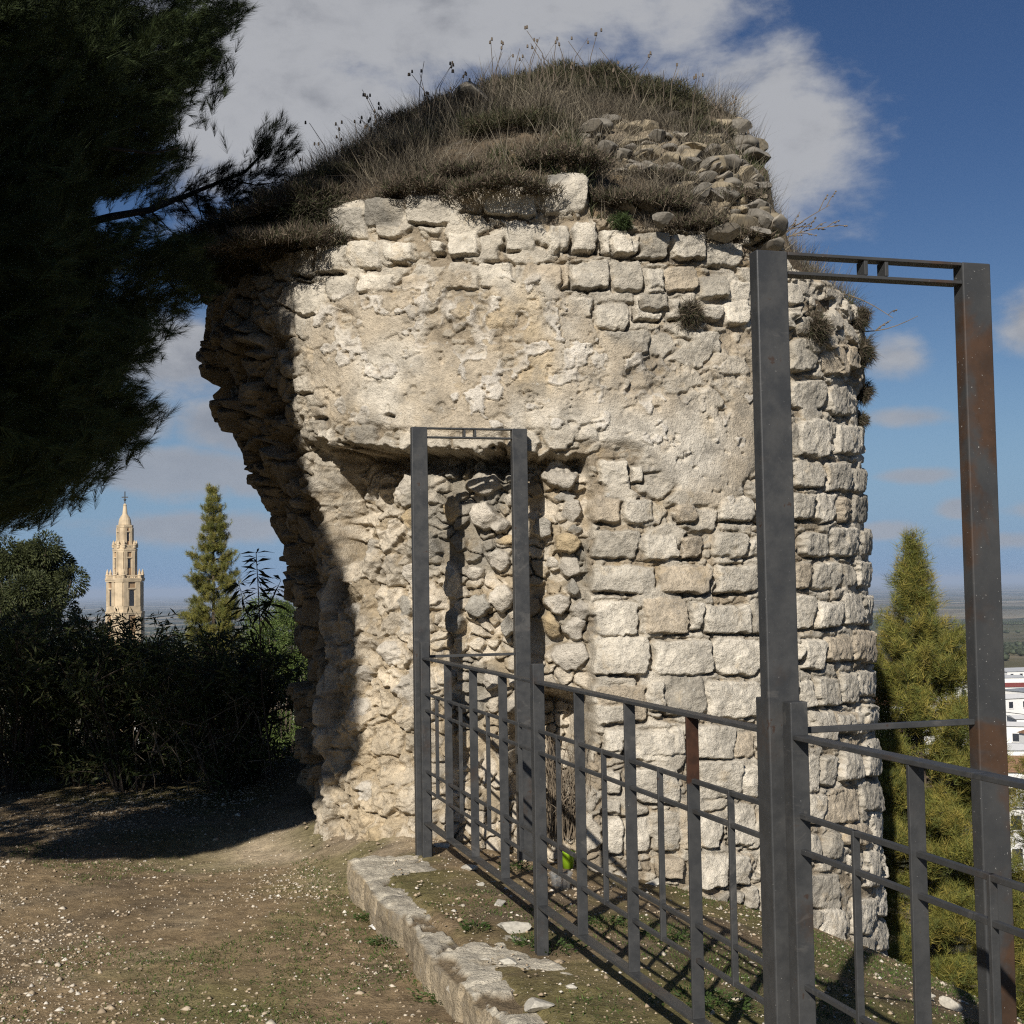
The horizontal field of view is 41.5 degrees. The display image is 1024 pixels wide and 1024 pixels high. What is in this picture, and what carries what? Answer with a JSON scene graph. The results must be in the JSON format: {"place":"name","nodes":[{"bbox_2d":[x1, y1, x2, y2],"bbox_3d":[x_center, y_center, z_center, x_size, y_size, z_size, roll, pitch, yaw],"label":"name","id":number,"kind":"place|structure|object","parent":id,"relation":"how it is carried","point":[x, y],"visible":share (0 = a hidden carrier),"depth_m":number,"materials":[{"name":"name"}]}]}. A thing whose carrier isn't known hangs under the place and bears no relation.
{"place":"outdoors","nodes":[
{"label":"outdoors","id":0,"kind":"place"},
{"bbox_2d":[0,582,1023,1023],"bbox_3d":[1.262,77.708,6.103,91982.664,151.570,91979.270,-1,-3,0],"label":"ground","id":1,"kind":"structure","parent":0,"point":[290,804],"depth_m":6.75,"materials":[{"name":"soil"}]},
{"bbox_2d":[0,600,59,764],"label":"oleander bush","id":2,"kind":"object","parent":1,"relation":"on","point":[6,617],"visible":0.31,"depth_m":11.74,"materials":[{"name":"green plant"}]},
{"bbox_2d":[0,529,90,726],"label":"round tree","id":3,"kind":"object","parent":1,"relation":"on","point":[31,570],"visible":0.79,"depth_m":18.73,"materials":[{"name":"green plant"}]},
{"bbox_2d":[0,596,123,792],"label":"oleander bush","id":4,"kind":"object","parent":1,"relation":"on","point":[22,768],"visible":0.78,"depth_m":11.30,"materials":[{"name":"green plant"}]},
{"bbox_2d":[0,601,179,759],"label":"oleander bush","id":5,"kind":"object","parent":1,"relation":"on","point":[125,623],"visible":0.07,"depth_m":12.77,"materials":[{"name":"green plant"}]},
{"bbox_2d":[0,608,187,786],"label":"oleander bush","id":6,"kind":"object","parent":1,"relation":"on","point":[66,749],"visible":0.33,"depth_m":11.49,"materials":[{"name":"green plant"}]},
{"bbox_2d":[0,626,223,791],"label":"oleander bush","id":7,"kind":"object","parent":1,"relation":"on","point":[115,766],"visible":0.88,"depth_m":11.28,"materials":[{"name":"green plant"}]},
{"bbox_2d":[105,491,144,729],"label":"church tower","id":8,"kind":"structure","parent":1,"relation":"on","point":[124,586],"depth_m":323.44,"materials":[{"name":"stone"}]},
{"bbox_2d":[129,590,133,605],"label":"window","id":9,"kind":"structure","parent":8,"relation":"in","point":[131,593],"depth_m":322.73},
{"bbox_2d":[0,0,307,541],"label":"pine tree","id":10,"kind":"object","parent":1,"relation":"on","point":[76,329],"visible":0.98,"depth_m":7.08,"materials":[{"name":"green plant"}]},
{"bbox_2d":[78,607,248,767],"bbox_3d":[-3.415,1.693,12.920,1.918,1.587,2.098,-1,-3,0],"label":"oleander bush","id":11,"kind":"object","parent":1,"relation":"on","point":[164,636],"visible":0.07,"depth_m":12.90,"materials":[{"name":"green plant"}]},
{"bbox_2d":[101,630,286,780],"bbox_3d":[-2.956,1.751,12.132,1.584,1.412,1.754,1,-4,-36],"label":"oleander bush","id":12,"kind":"object","parent":1,"relation":"on","point":[141,652],"visible":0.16,"depth_m":11.73,"materials":[{"name":"green plant"}]},
{"bbox_2d":[127,677,275,798],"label":"dead branches","id":13,"kind":"object","parent":1,"relation":"on","point":[158,748],"visible":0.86,"depth_m":10.95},
{"bbox_2d":[177,482,246,763],"bbox_3d":[-5.636,5.426,25.794,2.413,12.093,2.601,-2,-3,21],"label":"slender conifer","id":14,"kind":"object","parent":1,"relation":"on","point":[221,565],"visible":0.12,"depth_m":25.85,"materials":[{"name":"green plant"}]},
{"bbox_2d":[132,612,307,798],"bbox_3d":[-2.410,1.596,11.232,1.418,1.577,1.522,-1,-3,0],"label":"oleander bush","id":15,"kind":"object","parent":1,"relation":"on","point":[220,679],"visible":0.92,"depth_m":11.13,"materials":[{"name":"green plant"}]},
{"bbox_2d":[190,644,307,783],"bbox_3d":[-2.321,1.752,11.904,1.186,1.266,1.435,0,-3,-20],"label":"oleander bush","id":16,"kind":"object","parent":1,"relation":"on","point":[277,684],"visible":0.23,"depth_m":11.76,"materials":[{"name":"green plant"}]},
{"bbox_2d":[222,548,290,777],"bbox_3d":[-2.078,1.221,10.944,0.599,1.862,0.325,-1,-3,0],"label":"oleander shoot","id":17,"kind":"object","parent":1,"relation":"on","point":[265,604],"visible":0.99,"depth_m":10.97,"materials":[{"name":"green plant"}]},
{"bbox_2d":[239,592,307,759],"bbox_3d":[-4.150,6.244,24.695,2.169,9.578,2.494,-1,-3,0],"label":"laurel tree","id":18,"kind":"object","parent":1,"relation":"on","point":[290,727],"visible":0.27,"depth_m":24.47,"materials":[{"name":"green plant"}]},
{"bbox_2d":[265,597,307,751],"bbox_3d":[-4.428,6.937,29.575,3.856,10.860,4.333,-1,-3,0],"label":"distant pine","id":19,"kind":"object","parent":1,"relation":"on","point":[292,616],"visible":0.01,"depth_m":29.58,"materials":[{"name":"green plant"}]},
{"bbox_2d":[352,910,369,923],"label":"weed","id":20,"kind":"object","parent":1,"relation":"on","point":[362,916],"visible":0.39,"depth_m":6.82,"materials":[{"name":"green plant"}]},
{"bbox_2d":[365,933,397,948],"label":"weed","id":21,"kind":"object","parent":1,"relation":"on","point":[372,941],"visible":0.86,"depth_m":6.31,"materials":[{"name":"green plant"}]},
{"bbox_2d":[406,986,442,1004],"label":"weed","id":22,"kind":"object","parent":1,"relation":"on","point":[413,995],"visible":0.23,"depth_m":5.45,"materials":[{"name":"green plant"}]},
{"bbox_2d":[433,842,449,847],"bbox_3d":[-0.411,1.944,7.864,0.103,0.040,0.061,-1,-3,-7],"label":"loose stone","id":23,"kind":"object","parent":1,"relation":"on","point":[444,845],"visible":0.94,"depth_m":7.85,"materials":[{"name":"stone"}]},
{"bbox_2d":[346,855,571,1023],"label":"stone kerb","id":24,"kind":"structure","parent":1,"relation":"on","point":[465,984],"depth_m":5.58,"materials":[{"name":"stone"}]},
{"bbox_2d":[499,957,516,964],"bbox_3d":[-0.006,1.791,5.371,0.076,0.039,0.090,1,-4,-34],"label":"loose stone","id":25,"kind":"object","parent":24,"relation":"on","point":[508,961],"visible":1,"depth_m":5.35,"materials":[{"name":"stone"}]},
{"bbox_2d":[461,864,477,870],"bbox_3d":[-0.229,1.916,7.263,0.062,0.041,0.106,2,-4,-40],"label":"loose stone","id":26,"kind":"object","parent":1,"relation":"on","point":[469,867],"visible":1,"depth_m":7.24,"materials":[{"name":"stone"}]},
{"bbox_2d":[410,427,532,860],"bbox_3d":[-0.229,0.780,7.781,0.692,2.540,0.046,0,-3,-17],"label":"steel portal","id":27,"kind":"object","parent":1,"relation":"on","point":[517,438],"visible":0.84,"depth_m":7.80,"materials":[{"name":"metal"}]},
{"bbox_2d":[456,916,493,931],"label":"weed","id":28,"kind":"object","parent":1,"relation":"on","point":[465,927],"visible":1,"depth_m":5.88,"materials":[{"name":"green plant"}]},
{"bbox_2d":[494,899,505,905],"bbox_3d":[-0.061,1.857,6.399,0.050,0.032,0.084,-2,-3,16],"label":"loose stone","id":29,"kind":"object","parent":1,"relation":"on","point":[499,902],"visible":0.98,"depth_m":6.39,"materials":[{"name":"stone"}]},
{"bbox_2d":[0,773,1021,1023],"bbox_3d":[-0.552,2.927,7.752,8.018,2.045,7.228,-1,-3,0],"label":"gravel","id":30,"kind":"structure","parent":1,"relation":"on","point":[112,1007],"depth_m":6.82,"materials":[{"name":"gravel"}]},
{"bbox_2d":[497,921,531,933],"bbox_3d":[0.012,1.819,5.912,0.147,0.056,0.087,0,-3,-15],"label":"loose stone","id":31,"kind":"object","parent":1,"relation":"on","point":[514,927],"visible":0.99,"depth_m":5.89,"materials":[{"name":"stone"}]},
{"bbox_2d":[497,859,532,871],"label":"weed","id":32,"kind":"object","parent":1,"relation":"on","point":[520,867],"visible":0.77,"depth_m":7.35,"materials":[{"name":"green plant"}]},
{"bbox_2d":[511,930,533,946],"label":"weed","id":33,"kind":"object","parent":1,"relation":"on","point":[521,942],"visible":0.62,"depth_m":5.69,"materials":[{"name":"green plant"}]},
{"bbox_2d":[54,620,1023,660],"bbox_3d":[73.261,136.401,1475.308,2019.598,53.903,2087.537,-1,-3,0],"label":"olive grove","id":34,"kind":"object","parent":1,"relation":"on","point":[1016,647],"visible":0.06,"depth_m":984.36,"materials":[{"name":"green plant"}]},
{"bbox_2d":[195,80,888,955],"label":"ruined tower","id":35,"kind":"structure","parent":1,"relation":"on","point":[573,352],"depth_m":8.26,"materials":[{"name":"stone"}]},
{"bbox_2d":[172,211,212,307],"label":"scrub bush","id":36,"kind":"object","parent":35,"relation":"on","point":[188,227],"visible":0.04,"depth_m":9.63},
{"bbox_2d":[180,211,235,301],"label":"scrub bush","id":37,"kind":"object","parent":35,"relation":"on","point":[202,255],"depth_m":9.36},
{"bbox_2d":[202,199,268,280],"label":"scrub bush","id":38,"kind":"object","parent":35,"relation":"on","point":[224,229],"visible":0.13,"depth_m":8.95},
{"bbox_2d":[234,198,300,273],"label":"scrub bush","id":39,"kind":"object","parent":35,"relation":"on","point":[257,219],"visible":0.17,"depth_m":8.66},
{"bbox_2d":[195,217,353,264],"bbox_3d":[-1.398,-1.715,8.531,1.027,0.291,0.914,2,-4,-45],"label":"scrub bush","id":40,"kind":"object","parent":35,"relation":"on","point":[248,242],"visible":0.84,"depth_m":8.38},
{"bbox_2d":[206,184,368,224],"bbox_3d":[-1.395,-1.970,8.787,1.174,0.281,0.926,-1,-3,0],"label":"scrub bush","id":41,"kind":"object","parent":35,"relation":"on","point":[248,209],"visible":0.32,"depth_m":8.51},
{"bbox_2d":[252,171,359,197],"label":"scrub bush","id":42,"kind":"object","parent":35,"relation":"on","point":[334,185],"visible":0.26,"depth_m":8.52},
{"bbox_2d":[267,176,346,254],"bbox_3d":[-1.273,-1.893,8.624,0.663,0.558,0.668,-2,-3,24],"label":"scrub bush","id":43,"kind":"object","parent":35,"relation":"on","point":[299,213],"visible":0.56,"depth_m":8.45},
{"bbox_2d":[282,156,398,185],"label":"scrub bush","id":44,"kind":"object","parent":35,"relation":"on","point":[337,167],"visible":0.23,"depth_m":8.65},
{"bbox_2d":[338,130,427,163],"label":"scrub bush","id":45,"kind":"object","parent":35,"relation":"on","point":[377,146],"visible":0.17,"depth_m":8.74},
{"bbox_2d":[365,166,458,198],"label":"scrub bush","id":46,"kind":"object","parent":35,"relation":"on","point":[393,186],"visible":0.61,"depth_m":8.16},
{"bbox_2d":[371,99,459,136],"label":"scrub bush","id":47,"kind":"object","parent":35,"relation":"on","point":[405,110],"visible":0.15,"depth_m":9.71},
{"bbox_2d":[413,84,506,107],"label":"scrub bush","id":48,"kind":"object","parent":35,"relation":"on","point":[443,95],"visible":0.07,"depth_m":10.07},
{"bbox_2d":[415,155,521,178],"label":"scrub bush","id":49,"kind":"object","parent":35,"relation":"on","point":[467,167],"visible":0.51,"depth_m":8.18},
{"bbox_2d":[437,163,565,207],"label":"scrub bush","id":50,"kind":"object","parent":35,"relation":"on","point":[501,178],"visible":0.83,"depth_m":7.93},
{"bbox_2d":[457,96,579,138],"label":"scrub bush","id":51,"kind":"object","parent":35,"relation":"on","point":[503,119],"visible":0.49,"depth_m":8.62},
{"bbox_2d":[295,25,763,173],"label":"dead stems","id":52,"kind":"object","parent":35,"relation":"on","point":[481,78],"visible":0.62,"depth_m":9.62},
{"bbox_2d":[474,66,589,94],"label":"scrub bush","id":53,"kind":"object","parent":35,"relation":"on","point":[560,69],"visible":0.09,"depth_m":10.10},
{"bbox_2d":[224,48,869,305],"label":"dry grass","id":54,"kind":"structure","parent":35,"relation":"on","point":[522,95],"depth_m":9.08,"materials":[{"name":"plant"}]},
{"bbox_2d":[509,138,621,176],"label":"scrub bush","id":55,"kind":"object","parent":35,"relation":"on","point":[589,153],"visible":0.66,"depth_m":8.13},
{"bbox_2d":[520,55,676,89],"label":"scrub bush","id":56,"kind":"object","parent":35,"relation":"on","point":[597,67],"visible":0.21,"depth_m":10.22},
{"bbox_2d":[606,210,634,233],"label":"wall tuft","id":57,"kind":"object","parent":35,"relation":"attached to","point":[623,220],"visible":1,"depth_m":8.12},
{"bbox_2d":[589,179,659,207],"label":"scrub bush","id":58,"kind":"object","parent":35,"relation":"on","point":[604,192],"visible":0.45,"depth_m":8.16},
{"bbox_2d":[569,72,709,106],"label":"scrub bush","id":59,"kind":"object","parent":35,"relation":"on","point":[679,91],"visible":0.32,"depth_m":10.10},
{"bbox_2d":[594,183,701,213],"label":"scrub bush","id":60,"kind":"object","parent":35,"relation":"on","point":[677,198],"visible":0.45,"depth_m":8.21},
{"bbox_2d":[624,160,699,181],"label":"scrub bush","id":61,"kind":"object","parent":35,"relation":"on","point":[663,171],"visible":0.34,"depth_m":8.60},
{"bbox_2d":[632,92,714,118],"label":"scrub bush","id":62,"kind":"object","parent":35,"relation":"on","point":[679,105],"visible":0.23,"depth_m":10.03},
{"bbox_2d":[671,291,709,333],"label":"wall tuft","id":63,"kind":"object","parent":35,"relation":"attached to","point":[693,310],"visible":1,"depth_m":8.20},
{"bbox_2d":[650,206,740,231],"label":"scrub bush","id":64,"kind":"object","parent":35,"relation":"on","point":[706,220],"visible":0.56,"depth_m":8.23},
{"bbox_2d":[668,112,741,137],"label":"scrub bush","id":65,"kind":"object","parent":35,"relation":"on","point":[706,122],"visible":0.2,"depth_m":9.89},
{"bbox_2d":[690,123,737,139],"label":"scrub bush","id":66,"kind":"object","parent":35,"relation":"on","point":[732,135],"visible":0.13,"depth_m":10.03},
{"bbox_2d":[707,182,769,200],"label":"scrub bush","id":67,"kind":"object","parent":35,"relation":"on","point":[750,194],"visible":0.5,"depth_m":8.64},
{"bbox_2d":[735,220,779,244],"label":"scrub bush","id":68,"kind":"object","parent":35,"relation":"on","point":[745,231],"visible":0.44,"depth_m":8.42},
{"bbox_2d":[786,191,836,232],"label":"bare branch","id":69,"kind":"object","parent":35,"relation":"attached to","point":[788,230],"visible":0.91,"depth_m":9.48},
{"bbox_2d":[797,300,835,352],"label":"wall tuft","id":70,"kind":"object","parent":35,"relation":"attached to","point":[820,326],"visible":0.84,"depth_m":8.78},
{"bbox_2d":[787,217,847,237],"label":"bare branch","id":71,"kind":"object","parent":35,"relation":"attached to","point":[821,224],"visible":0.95,"depth_m":9.49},
{"bbox_2d":[849,295,877,333],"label":"wall tuft","id":72,"kind":"object","parent":35,"relation":"attached to","point":[864,313],"visible":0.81,"depth_m":9.55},
{"bbox_2d":[857,409,872,429],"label":"wall tuft","id":73,"kind":"object","parent":35,"relation":"attached to","point":[862,419],"visible":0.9,"depth_m":9.75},
{"bbox_2d":[856,377,877,412],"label":"wall tuft","id":74,"kind":"object","parent":35,"relation":"attached to","point":[866,392],"visible":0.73,"depth_m":9.74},
{"bbox_2d":[858,332,883,379],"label":"wall tuft","id":75,"kind":"object","parent":35,"relation":"attached to","point":[866,351],"visible":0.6,"depth_m":9.54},
{"bbox_2d":[845,294,897,317],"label":"bare branch","id":76,"kind":"object","parent":35,"relation":"attached to","point":[873,305],"visible":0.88,"depth_m":9.65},
{"bbox_2d":[863,316,917,331],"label":"bare branch","id":77,"kind":"object","parent":35,"relation":"attached to","point":[884,324],"visible":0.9,"depth_m":9.68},
{"bbox_2d":[528,931,587,956],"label":"weed","id":78,"kind":"object","parent":1,"relation":"on","point":[573,944],"visible":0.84,"depth_m":5.62,"materials":[{"name":"green plant"}]},
{"bbox_2d":[562,850,575,868],"bbox_3d":[0.322,2.002,7.774,0.090,0.094,0.090,-1,-3,0],"label":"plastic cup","id":79,"kind":"object","parent":1,"relation":"on","point":[568,861],"visible":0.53,"depth_m":7.74,"materials":[{"name":"green"}]},
{"bbox_2d":[566,984,577,989],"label":"loose stone","id":80,"kind":"object","parent":1,"relation":"on","point":[571,986],"visible":1,"depth_m":4.98,"materials":[{"name":"stone"}]},
{"bbox_2d":[545,730,601,839],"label":"dead bush","id":81,"kind":"object","parent":1,"relation":"on","point":[567,831],"visible":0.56,"depth_m":7.96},
{"bbox_2d":[419,642,768,1023],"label":"steel railing","id":82,"kind":"object","parent":1,"relation":"on","point":[543,911],"visible":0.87,"depth_m":5.07,"materials":[{"name":"metal"}]},
{"bbox_2d":[588,911,625,928],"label":"weed","id":83,"kind":"object","parent":1,"relation":"on","point":[600,917],"visible":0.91,"depth_m":6.18,"materials":[{"name":"green plant"}]},
{"bbox_2d":[645,878,658,886],"bbox_3d":[0.832,2.148,7.814,0.092,0.052,0.124,-3,-4,34],"label":"loose stone","id":84,"kind":"object","parent":1,"relation":"on","point":[654,882],"visible":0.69,"depth_m":7.79,"materials":[{"name":"stone"}]},
{"bbox_2d":[640,924,689,944],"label":"weed","id":85,"kind":"object","parent":1,"relation":"on","point":[671,936],"visible":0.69,"depth_m":6.08,"materials":[{"name":"green plant"}]},
{"bbox_2d":[648,981,738,1007],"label":"weed","id":86,"kind":"object","parent":1,"relation":"on","point":[681,990],"visible":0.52,"depth_m":4.99,"materials":[{"name":"green plant"}]},
{"bbox_2d":[679,988,763,1018],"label":"weed","id":87,"kind":"object","parent":1,"relation":"on","point":[728,1004],"visible":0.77,"depth_m":4.88,"materials":[{"name":"green plant"}]},
{"bbox_2d":[749,250,1016,1023],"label":"steel portal","id":88,"kind":"object","parent":1,"relation":"on","point":[970,283],"visible":0.92,"depth_m":3.69,"materials":[{"name":"metal"}]},
{"bbox_2d":[782,700,1023,1023],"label":"steel railing","id":89,"kind":"object","parent":1,"relation":"on","point":[800,856],"visible":1,"depth_m":3.18,"materials":[{"name":"metal"}]},
{"bbox_2d":[871,526,1023,1019],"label":"pine tree","id":90,"kind":"object","parent":1,"relation":"on","point":[948,805],"visible":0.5,"depth_m":14.92,"materials":[{"name":"green plant"}]},
{"bbox_2d":[939,996,962,1011],"bbox_3d":[2.022,2.273,6.220,0.065,0.075,0.110,1,-4,-32],"label":"loose stone","id":91,"kind":"object","parent":1,"relation":"on","point":[948,1002],"visible":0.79,"depth_m":6.20,"materials":[{"name":"stone"}]},
{"bbox_2d":[962,754,1023,1019],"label":"tree","id":92,"kind":"object","parent":1,"relation":"on","point":[1018,898],"visible":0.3,"depth_m":14.83,"materials":[{"name":"green plant"}]},
{"bbox_2d":[965,675,1023,682],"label":"shed","id":93,"kind":"structure","parent":1,"relation":"on","point":[1014,678],"depth_m":392.50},
{"bbox_2d":[968,794,1023,871],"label":"house","id":94,"kind":"structure","parent":1,"relation":"on","point":[1016,846],"depth_m":122.86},
{"bbox_2d":[1011,815,1021,831],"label":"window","id":95,"kind":"structure","parent":94,"relation":"in","point":[1015,826],"depth_m":122.88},
{"bbox_2d":[1011,849,1022,864],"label":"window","id":96,"kind":"structure","parent":94,"relation":"in","point":[1017,850],"depth_m":122.73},
{"bbox_2d":[1004,667,1023,675],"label":"shed","id":97,"kind":"structure","parent":1,"relation":"on","point":[1015,671],"depth_m":419.17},
{"bbox_2d":[1005,693,1023,720],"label":"house","id":98,"kind":"structure","parent":1,"relation":"on","point":[1014,703],"depth_m":283.72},
{"bbox_2d":[1008,702,1013,708],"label":"window","id":99,"kind":"structure","parent":98,"relation":"in","point":[1010,703],"depth_m":283.21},
{"bbox_2d":[1005,688,1023,693],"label":"shed","id":100,"kind":"structure","parent":1,"relation":"on","point":[1015,691],"depth_m":322.64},
{"bbox_2d":[1005,683,1023,688],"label":"shed","id":101,"kind":"structure","parent":1,"relation":"on","point":[1013,685],"depth_m":343.69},
{"bbox_2d":[1006,721,1023,742],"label":"house","id":102,"kind":"structure","parent":1,"relation":"on","point":[1013,728],"depth_m":221.03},
{"bbox_2d":[1012,733,1018,742],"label":"window","id":103,"kind":"structure","parent":102,"relation":"in","point":[1015,736],"depth_m":220.73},
{"bbox_2d":[1006,715,1023,721],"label":"house","id":104,"kind":"structure","parent":1,"relation":"on","point":[1015,718],"depth_m":252.30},
{"bbox_2d":[1007,743,1023,755],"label":"house","id":105,"kind":"structure","parent":1,"relation":"on","point":[1017,749],"depth_m":185.31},
{"bbox_2d":[1008,755,1023,792],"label":"house","id":106,"kind":"structure","parent":1,"relation":"on","point":[1013,774],"depth_m":145.90,"materials":[{"name":"tile"}]},
{"bbox_2d":[1017,730,1023,742],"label":"house","id":107,"kind":"structure","parent":1,"relation":"on","point":[1021,736],"depth_m":200.76,"materials":[{"name":"paint"}]},
{"bbox_2d":[0,839,1023,1023],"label":"short grass","id":108,"kind":"structure","parent":0,"point":[847,967],"depth_m":6.10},
{"bbox_2d":[0,0,1023,596],"label":"sky","id":109,"kind":"structure","parent":0,"point":[910,111],"materials":[{"name":"blue"}]},
{"bbox_2d":[524,997,554,1012],"bbox_3d":[0.097,1.743,4.776,0.110,0.047,0.090,0,-3,-9],"label":"loose stone","id":110,"kind":"object","parent":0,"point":[532,1004],"visible":1,"depth_m":4.75,"materials":[{"name":"stone"}]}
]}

